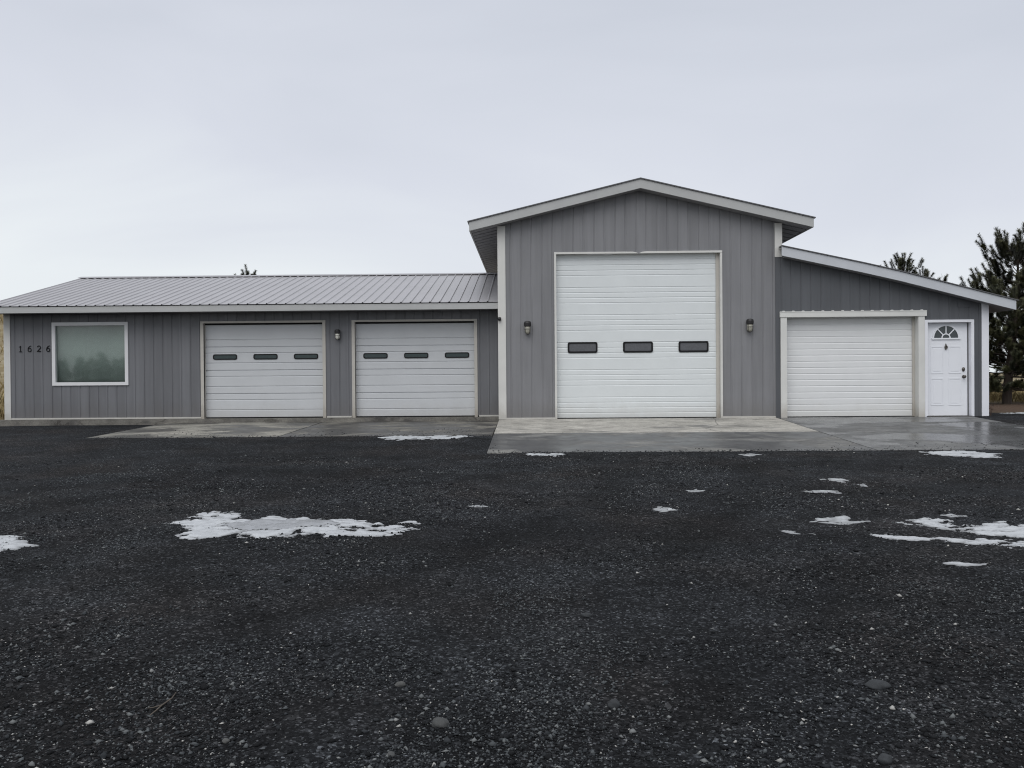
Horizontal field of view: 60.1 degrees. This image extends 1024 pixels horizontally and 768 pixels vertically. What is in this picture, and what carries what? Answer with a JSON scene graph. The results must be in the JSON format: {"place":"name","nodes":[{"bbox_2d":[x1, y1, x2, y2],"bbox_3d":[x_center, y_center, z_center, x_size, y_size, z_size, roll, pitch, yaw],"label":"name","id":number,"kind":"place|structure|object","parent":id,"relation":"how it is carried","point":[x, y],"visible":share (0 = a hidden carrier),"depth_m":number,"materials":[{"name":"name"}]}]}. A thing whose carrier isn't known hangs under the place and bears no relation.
{"place":"outdoors","nodes":[
{"label":"outdoors","id":0,"kind":"place"},
{"bbox_2d":[0,315,1023,767],"bbox_3d":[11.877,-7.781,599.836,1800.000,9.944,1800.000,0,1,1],"label":"ground","id":1,"kind":"structure","parent":0,"point":[312,611],"depth_m":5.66,"materials":[{"name":"black gravel"}]},
{"bbox_2d":[0,535,38,551],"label":"snow patch","id":2,"kind":"object","parent":1,"relation":"on","point":[14,542],"visible":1,"depth_m":7.22,"materials":[{"name":"white snow"}]},
{"bbox_2d":[150,692,175,714],"bbox_3d":[-1.506,1.363,3.782,0.063,0.023,0.212,0,1,11],"label":"twig","id":3,"kind":"object","parent":1,"relation":"on","point":[161,704],"visible":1,"depth_m":3.75,"materials":[{"name":"wood"}]},
{"bbox_2d":[89,422,321,437],"bbox_3d":[-6.099,0.996,18.222,3.565,0.215,3.615,0,1,1],"label":"concrete apron","id":4,"kind":"object","parent":1,"relation":"on","point":[259,429],"visible":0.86,"depth_m":17.99,"materials":[{"name":"grey concrete"}]},
{"bbox_2d":[222,738,229,743],"bbox_3d":[-1.103,1.375,3.416,0.031,0.018,0.026,-1,1,-27],"label":"rock","id":5,"kind":"object","parent":1,"relation":"on","point":[225,740],"visible":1,"depth_m":3.41,"materials":[{"name":"grey stone"}]},
{"bbox_2d":[234,264,256,274],"bbox_3d":[-10.568,-1.958,35.300,2.496,5.556,2.482,-1,1,-28],"label":"pine tree","id":6,"kind":"object","parent":1,"relation":"on","point":[247,272],"visible":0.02,"depth_m":35.08,"materials":[{"name":"green plant"}]},
{"bbox_2d":[167,511,420,539],"bbox_3d":[-2.030,1.256,7.811,2.506,0.072,1.298,0,1,17],"label":"snow patch","id":7,"kind":"object","parent":1,"relation":"on","point":[207,526],"visible":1,"depth_m":7.72,"materials":[{"name":"white snow"}]},
{"bbox_2d":[279,421,497,436],"bbox_3d":[-2.310,0.968,18.132,3.955,0.216,3.645,0,1,1],"label":"concrete apron","id":8,"kind":"object","parent":1,"relation":"on","point":[475,428],"visible":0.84,"depth_m":17.93,"materials":[{"name":"grey concrete"}]},
{"bbox_2d":[386,751,394,756],"bbox_3d":[-0.454,1.390,3.324,0.035,0.022,0.033,0,1,1],"label":"rock","id":9,"kind":"object","parent":1,"relation":"on","point":[391,753],"visible":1,"depth_m":3.31,"materials":[{"name":"grey stone"}]},
{"bbox_2d":[395,681,405,686],"bbox_3d":[-0.507,1.363,4.024,0.050,0.024,0.039,0,1,1],"label":"rock","id":10,"kind":"object","parent":1,"relation":"on","point":[400,684],"visible":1,"depth_m":4.01,"materials":[{"name":"grey stone"}]},
{"bbox_2d":[378,435,472,440],"bbox_3d":[-1.564,0.968,15.866,1.732,0.054,0.875,0,1,1],"label":"snow patch","id":11,"kind":"object","parent":1,"relation":"on","point":[401,437],"visible":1,"depth_m":15.90,"materials":[{"name":"white snow"}]},
{"bbox_2d":[431,717,448,727],"bbox_3d":[-0.291,1.375,3.591,0.074,0.040,0.062,0,1,1],"label":"rock","id":12,"kind":"object","parent":1,"relation":"on","point":[439,722],"visible":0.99,"depth_m":3.57,"materials":[{"name":"grey stone"}]},
{"bbox_2d":[0,177,1018,425],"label":"garage building","id":13,"kind":"structure","parent":1,"relation":"on","point":[640,297],"depth_m":19.46,"materials":[{"name":"grey metal"}]},
{"bbox_2d":[19,345,49,351],"bbox_3d":[-10.892,-0.803,20.201,0.718,0.150,0.015,0,1,1],"label":"house number","id":14,"kind":"object","parent":13,"relation":"attached to","point":[38,349],"visible":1,"depth_m":20.20,"materials":[{"name":"black metal"}]},
{"bbox_2d":[51,322,128,385],"bbox_3d":[-9.610,-0.688,20.248,1.750,1.440,0.174,0,1,1],"label":"window","id":15,"kind":"structure","parent":13,"relation":"in","point":[83,353],"depth_m":20.32,"materials":[{"name":"glass"}]},
{"bbox_2d":[205,324,322,417],"bbox_3d":[-5.631,-0.309,20.251,2.740,2.162,0.066,0,1,1],"label":"garage door","id":16,"kind":"structure","parent":13,"relation":"in","point":[253,371],"depth_m":20.24,"materials":[{"name":"metal"}]},
{"bbox_2d":[334,329,339,339],"bbox_3d":[-3.942,-1.114,20.001,0.131,0.245,0.144,0,1,1],"label":"wall lamp","id":17,"kind":"object","parent":13,"relation":"attached to","point":[337,333],"visible":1,"depth_m":19.95,"materials":[{"name":"metal"}]},
{"bbox_2d":[356,323,474,416],"bbox_3d":[-2.187,-0.335,20.182,2.730,2.162,0.066,0,1,1],"label":"garage door","id":18,"kind":"structure","parent":13,"relation":"in","point":[403,369],"depth_m":20.17,"materials":[{"name":"metal"}]},
{"bbox_2d":[524,321,530,334],"bbox_3d":[0.340,-1.226,19.299,0.160,0.298,0.175,0,1,1],"label":"wall lamp","id":19,"kind":"object","parent":13,"relation":"attached to","point":[527,324],"visible":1,"depth_m":19.24,"materials":[{"name":"metal"}]},
{"bbox_2d":[556,253,715,418],"bbox_3d":[2.765,-1.047,19.467,3.570,3.602,0.066,0,1,1],"label":"garage door","id":20,"kind":"structure","parent":13,"relation":"in","point":[636,333],"depth_m":19.45,"materials":[{"name":"metal"}]},
{"bbox_2d":[746,319,753,331],"bbox_3d":[5.159,-1.268,19.203,0.160,0.298,0.175,0,1,1],"label":"wall lamp","id":21,"kind":"object","parent":13,"relation":"attached to","point":[749,322],"visible":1,"depth_m":19.14,"materials":[{"name":"metal"}]},
{"bbox_2d":[787,317,914,416],"bbox_3d":[7.401,-0.370,19.449,2.830,2.190,0.062,0,1,1],"label":"garage door","id":22,"kind":"structure","parent":13,"relation":"in","point":[848,366],"depth_m":19.43,"materials":[{"name":"metal"}]},
{"bbox_2d":[928,323,967,415],"bbox_3d":[9.465,-0.322,19.282,0.906,2.015,0.125,0,1,1],"label":"entry door","id":23,"kind":"structure","parent":13,"relation":"in","point":[947,342],"depth_m":19.30,"materials":[{"name":"metal"}]},
{"bbox_2d":[0,315,1023,419],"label":"dry grass","id":24,"kind":"structure","parent":1,"relation":"on","point":[1016,396],"depth_m":28.98,"materials":[{"name":"brown plant"}]},
{"bbox_2d":[526,453,563,456],"bbox_3d":[0.508,1.070,13.419,0.691,0.032,0.618,0,1,1],"label":"snow patch","id":25,"kind":"object","parent":1,"relation":"on","point":[542,454],"visible":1,"depth_m":13.37,"materials":[{"name":"white snow"}]},
{"bbox_2d":[581,612,591,617],"bbox_3d":[0.428,1.329,5.095,0.055,0.028,0.052,-1,1,-38],"label":"rock","id":26,"kind":"object","parent":1,"relation":"on","point":[586,615],"visible":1,"depth_m":5.08,"materials":[{"name":"grey stone"}]},
{"bbox_2d":[607,699,620,708],"bbox_3d":[0.439,1.376,3.808,0.058,0.043,0.051,0,1,1],"label":"rock","id":27,"kind":"object","parent":1,"relation":"on","point":[614,703],"visible":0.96,"depth_m":3.79,"materials":[{"name":"grey stone"}]},
{"bbox_2d":[494,417,815,433],"bbox_3d":[2.701,0.889,17.919,6.015,0.254,2.880,0,1,1],"label":"concrete apron","id":28,"kind":"object","parent":1,"relation":"on","point":[652,425],"visible":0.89,"depth_m":17.73,"materials":[{"name":"grey concrete"}]},
{"bbox_2d":[654,506,674,511],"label":"snow patch","id":29,"kind":"object","parent":1,"relation":"on","point":[663,509],"visible":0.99,"depth_m":8.53,"materials":[{"name":"white snow"}]},
{"bbox_2d":[487,431,876,453],"bbox_3d":[2.646,1.039,15.090,6.015,0.249,2.758,0,1,1],"label":"concrete apron","id":30,"kind":"object","parent":1,"relation":"on","point":[649,442],"visible":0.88,"depth_m":14.92,"materials":[{"name":"grey concrete"}]},
{"bbox_2d":[685,489,704,491],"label":"snow patch","id":31,"kind":"object","parent":1,"relation":"on","point":[695,490],"visible":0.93,"depth_m":9.98,"materials":[{"name":"white snow"}]},
{"bbox_2d":[739,453,761,456],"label":"snow patch","id":32,"kind":"object","parent":1,"relation":"on","point":[750,454],"visible":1,"depth_m":13.19,"materials":[{"name":"white snow"}]},
{"bbox_2d":[782,530,814,534],"bbox_3d":[2.394,1.249,7.440,0.354,0.030,0.263,0,1,1],"label":"snow patch","id":33,"kind":"object","parent":1,"relation":"on","point":[789,532],"visible":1,"depth_m":7.44,"materials":[{"name":"white snow"}]},
{"bbox_2d":[805,490,841,493],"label":"snow patch","id":34,"kind":"object","parent":1,"relation":"on","point":[825,491],"visible":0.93,"depth_m":9.76,"materials":[{"name":"white snow"}]},
{"bbox_2d":[810,515,870,524],"bbox_3d":[2.896,1.230,7.959,0.602,0.028,0.438,-1,1,-30],"label":"snow patch","id":35,"kind":"object","parent":1,"relation":"on","point":[843,519],"visible":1,"depth_m":7.97,"materials":[{"name":"white snow"}]},
{"bbox_2d":[820,478,867,486],"bbox_3d":[3.943,1.155,10.416,0.295,0.050,0.686,-1,1,-38],"label":"snow patch","id":36,"kind":"object","parent":1,"relation":"on","point":[842,481],"visible":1,"depth_m":10.49,"materials":[{"name":"white snow"}]},
{"bbox_2d":[864,679,890,689],"bbox_3d":[1.640,1.346,3.971,0.119,0.038,0.084,0,1,1],"label":"rock","id":37,"kind":"object","parent":1,"relation":"on","point":[875,684],"visible":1,"depth_m":3.94,"materials":[{"name":"grey stone"}]},
{"bbox_2d":[877,753,891,764],"bbox_3d":[1.377,1.383,3.267,0.062,0.035,0.050,-1,1,-43],"label":"rock","id":38,"kind":"object","parent":1,"relation":"on","point":[884,758],"visible":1,"depth_m":3.25,"materials":[{"name":"grey stone"}]},
{"bbox_2d":[779,416,1023,449],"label":"concrete apron","id":39,"kind":"object","parent":1,"relation":"on","point":[904,433],"visible":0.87,"depth_m":16.21,"materials":[{"name":"grey concrete"}]},
{"bbox_2d":[880,252,927,276],"bbox_3d":[14.961,-2.223,33.580,3.000,5.711,2.843,0,1,31],"label":"pine tree","id":40,"kind":"object","parent":1,"relation":"on","point":[900,262],"visible":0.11,"depth_m":33.51,"materials":[{"name":"green plant"}]},
{"bbox_2d":[913,266,934,278],"bbox_3d":[15.756,-1.982,34.137,1.843,5.207,1.782,0,1,1],"label":"pine tree","id":41,"kind":"object","parent":1,"relation":"on","point":[926,272],"visible":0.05,"depth_m":34.06,"materials":[{"name":"green plant"}]},
{"bbox_2d":[870,534,1023,548],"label":"snow patch","id":42,"kind":"object","parent":1,"relation":"on","point":[979,541],"visible":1,"depth_m":7.04,"materials":[{"name":"white snow"}]},
{"bbox_2d":[940,514,966,516],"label":"snow patch","id":43,"kind":"object","parent":1,"relation":"on","point":[949,515],"visible":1,"depth_m":8.18,"materials":[{"name":"white snow"}]},
{"bbox_2d":[896,517,1023,537],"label":"snow patch","id":44,"kind":"object","parent":1,"relation":"on","point":[999,528],"visible":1,"depth_m":7.56,"materials":[{"name":"white snow"}]},
{"bbox_2d":[919,450,1001,457],"bbox_3d":[6.662,1.033,13.023,1.201,0.040,1.070,0,1,1],"label":"snow patch","id":45,"kind":"object","parent":1,"relation":"on","point":[973,454],"visible":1,"depth_m":13.00,"materials":[{"name":"white snow"}]},
{"bbox_2d":[943,561,986,565],"bbox_3d":[3.179,1.265,6.207,0.344,0.022,0.193,0,1,1],"label":"snow patch","id":46,"kind":"object","parent":1,"relation":"on","point":[960,563],"visible":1,"depth_m":6.20,"materials":[{"name":"white snow"}]},
{"bbox_2d":[959,284,1005,380],"bbox_3d":[13.518,-1.175,27.303,3.116,3.754,3.229,0,1,1],"label":"pine tree","id":47,"kind":"object","parent":1,"relation":"on","point":[993,321],"visible":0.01,"depth_m":26.47,"materials":[{"name":"green plant"}]},
{"bbox_2d":[960,222,1023,403],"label":"pine tree","id":48,"kind":"object","parent":1,"relation":"on","point":[996,284],"visible":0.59,"depth_m":26.52,"materials":[{"name":"green plant"}]},
{"bbox_2d":[993,238,1023,366],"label":"pine tree","id":49,"kind":"object","parent":1,"relation":"on","point":[1003,360],"visible":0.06,"depth_m":27.88,"materials":[{"name":"green plant"}]},
{"bbox_2d":[0,0,1023,372],"label":"sky","id":50,"kind":"structure","parent":0,"point":[138,137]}
]}

